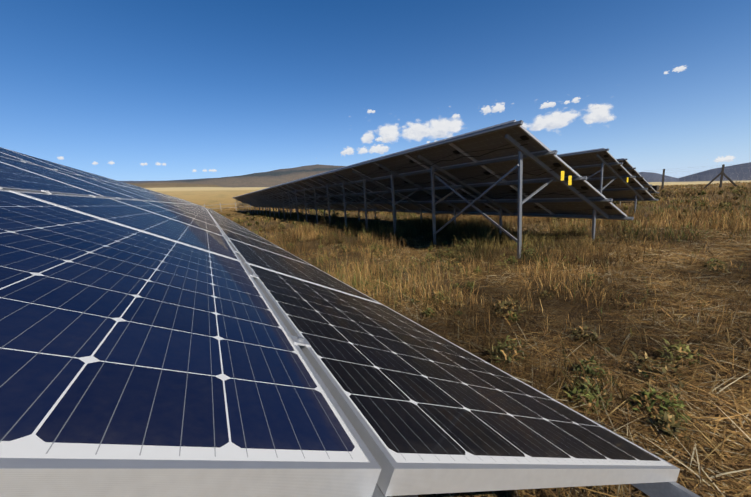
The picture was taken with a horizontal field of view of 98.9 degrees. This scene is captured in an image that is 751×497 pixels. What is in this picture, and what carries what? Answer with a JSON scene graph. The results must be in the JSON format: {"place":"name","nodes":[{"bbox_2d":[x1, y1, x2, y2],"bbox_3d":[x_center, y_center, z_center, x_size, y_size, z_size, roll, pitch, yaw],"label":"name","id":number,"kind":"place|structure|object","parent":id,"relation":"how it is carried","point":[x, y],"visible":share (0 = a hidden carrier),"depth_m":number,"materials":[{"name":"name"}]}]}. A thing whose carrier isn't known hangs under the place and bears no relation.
{"place":"outdoors","nodes":[
{"label":"outdoors","id":0,"kind":"place"},
{"bbox_2d":[140,162,165,165],"bbox_3d":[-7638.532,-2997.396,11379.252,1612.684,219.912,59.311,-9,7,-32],"label":"cloud","id":1,"kind":"structure","parent":0,"point":[142,164],"depth_m":11241.34,"materials":[{"name":"white"}]},
{"bbox_2d":[120,178,209,182],"bbox_3d":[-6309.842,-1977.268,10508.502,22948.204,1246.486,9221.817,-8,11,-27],"label":"hills","id":2,"kind":"structure","parent":0,"point":[167,180],"depth_m":11332.01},
{"bbox_2d":[131,183,220,187],"bbox_3d":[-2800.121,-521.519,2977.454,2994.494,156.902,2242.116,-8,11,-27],"label":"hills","id":3,"kind":"structure","parent":0,"point":[156,185],"depth_m":3239.35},
{"bbox_2d":[193,169,216,171],"bbox_3d":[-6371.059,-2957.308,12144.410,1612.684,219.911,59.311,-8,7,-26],"label":"cloud","id":4,"kind":"structure","parent":0,"point":[205,170],"depth_m":12136.09,"materials":[{"name":"white"}]},
{"bbox_2d":[124,164,344,187],"bbox_3d":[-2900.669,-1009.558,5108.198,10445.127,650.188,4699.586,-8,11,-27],"label":"hills","id":5,"kind":"structure","parent":0,"point":[272,178],"depth_m":5309.68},
{"bbox_2d":[341,144,388,154],"bbox_3d":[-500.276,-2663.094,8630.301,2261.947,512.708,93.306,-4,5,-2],"label":"cloud","id":6,"kind":"structure","parent":0,"point":[378,148],"depth_m":8609.56,"materials":[{"name":"white"}]},
{"bbox_2d":[0,0,750,180],"label":"sky","id":7,"kind":"structure","parent":0,"point":[229,87],"materials":[{"name":"blue"}]},
{"bbox_2d":[361,118,461,142],"bbox_3d":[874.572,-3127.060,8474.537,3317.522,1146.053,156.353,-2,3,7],"label":"cloud","id":8,"kind":"structure","parent":0,"point":[442,128],"depth_m":8372.45,"materials":[{"name":"white"}]},
{"bbox_2d":[145,181,750,496],"bbox_3d":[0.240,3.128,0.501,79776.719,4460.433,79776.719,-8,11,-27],"label":"ground","id":9,"kind":"structure","parent":0,"point":[212,197],"depth_m":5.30,"materials":[{"name":"brown plant"}]},
{"bbox_2d":[201,202,264,209],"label":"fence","id":10,"kind":"object","parent":9,"relation":"on","point":[220,204],"visible":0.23,"depth_m":59.62,"materials":[{"name":"brown wood"}]},
{"bbox_2d":[0,147,699,496],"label":"solar table","id":11,"kind":"object","parent":9,"relation":"on","point":[154,344],"visible":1,"depth_m":0.57,"materials":[{"name":"blue glass"}]},
{"bbox_2d":[233,120,633,258],"bbox_3d":[-9.451,-4.281,30.914,3.606,2.632,57.040,-8,11,-27],"label":"solar table","id":12,"kind":"object","parent":9,"relation":"on","point":[513,168],"visible":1,"depth_m":8.06,"materials":[{"name":"black glass"}]},
{"bbox_2d":[286,148,658,213],"bbox_3d":[-4.366,-5.462,36.094,3.606,2.632,57.040,-8,11,-27],"label":"solar table","id":13,"kind":"object","parent":9,"relation":"on","point":[606,172],"depth_m":11.62,"materials":[{"name":"black glass"}]},
{"bbox_2d":[211,181,750,235],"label":"grass","id":14,"kind":"structure","parent":9,"relation":"on","point":[661,201],"depth_m":18.91,"materials":[{"name":"brown plant"}]},
{"bbox_2d":[222,186,749,444],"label":"bushy weeds","id":15,"kind":"object","parent":9,"relation":"on","point":[668,402],"visible":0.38,"depth_m":3.44,"materials":[{"name":"green plant"}]},
{"bbox_2d":[360,212,661,455],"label":"weeds","id":16,"kind":"object","parent":9,"relation":"on","point":[604,348],"visible":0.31,"depth_m":2.48,"materials":[{"name":"green plant"}]},
{"bbox_2d":[279,225,750,496],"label":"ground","id":17,"kind":"structure","parent":9,"relation":"on","point":[633,428],"depth_m":2.60,"materials":[{"name":"beige plant"}]},
{"bbox_2d":[616,158,658,203],"bbox_3d":[0.537,-6.688,41.615,3.606,2.632,57.040,-8,11,-27],"label":"solar table","id":18,"kind":"object","parent":9,"relation":"on","point":[632,171],"depth_m":16.69,"materials":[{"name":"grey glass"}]},
{"bbox_2d":[639,163,750,190],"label":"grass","id":19,"kind":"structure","parent":9,"relation":"on","point":[656,187],"depth_m":31.12,"materials":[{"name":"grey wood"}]},
{"bbox_2d":[481,102,504,114],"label":"cloud","id":20,"kind":"structure","parent":0,"point":[499,107],"depth_m":7799.60,"materials":[{"name":"white"}]},
{"bbox_2d":[541,97,580,108],"bbox_3d":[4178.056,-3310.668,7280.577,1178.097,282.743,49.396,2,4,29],"label":"cloud","id":21,"kind":"structure","parent":0,"point":[552,104],"depth_m":7333.40,"materials":[{"name":"white"}]},
{"bbox_2d":[522,104,611,130],"bbox_3d":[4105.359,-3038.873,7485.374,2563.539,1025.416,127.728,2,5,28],"label":"cloud","id":22,"kind":"structure","parent":0,"point":[556,119],"depth_m":7332.28,"materials":[{"name":"white"}]},
{"bbox_2d":[589,104,601,108],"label":"cloud","id":23,"kind":"structure","parent":0,"point":[597,106],"depth_m":6969.42,"materials":[{"name":"white"}]},
{"bbox_2d":[585,116,613,123],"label":"cloud","id":24,"kind":"structure","parent":0,"point":[608,119],"depth_m":6933.39,"materials":[{"name":"white"}]},
{"bbox_2d":[664,66,686,73],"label":"cloud","id":25,"kind":"structure","parent":0,"point":[679,69],"depth_m":6067.74,"materials":[{"name":"white"}]},
{"bbox_2d":[638,162,750,181],"bbox_3d":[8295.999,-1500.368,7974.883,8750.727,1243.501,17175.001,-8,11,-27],"label":"hills","id":26,"kind":"structure","parent":0,"point":[712,175],"depth_m":8187.78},
{"bbox_2d":[715,156,734,161],"bbox_3d":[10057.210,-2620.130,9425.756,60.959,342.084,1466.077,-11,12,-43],"label":"cloud","id":27,"kind":"structure","parent":0,"point":[726,158],"depth_m":9308.92,"materials":[{"name":"white"}]}
]}

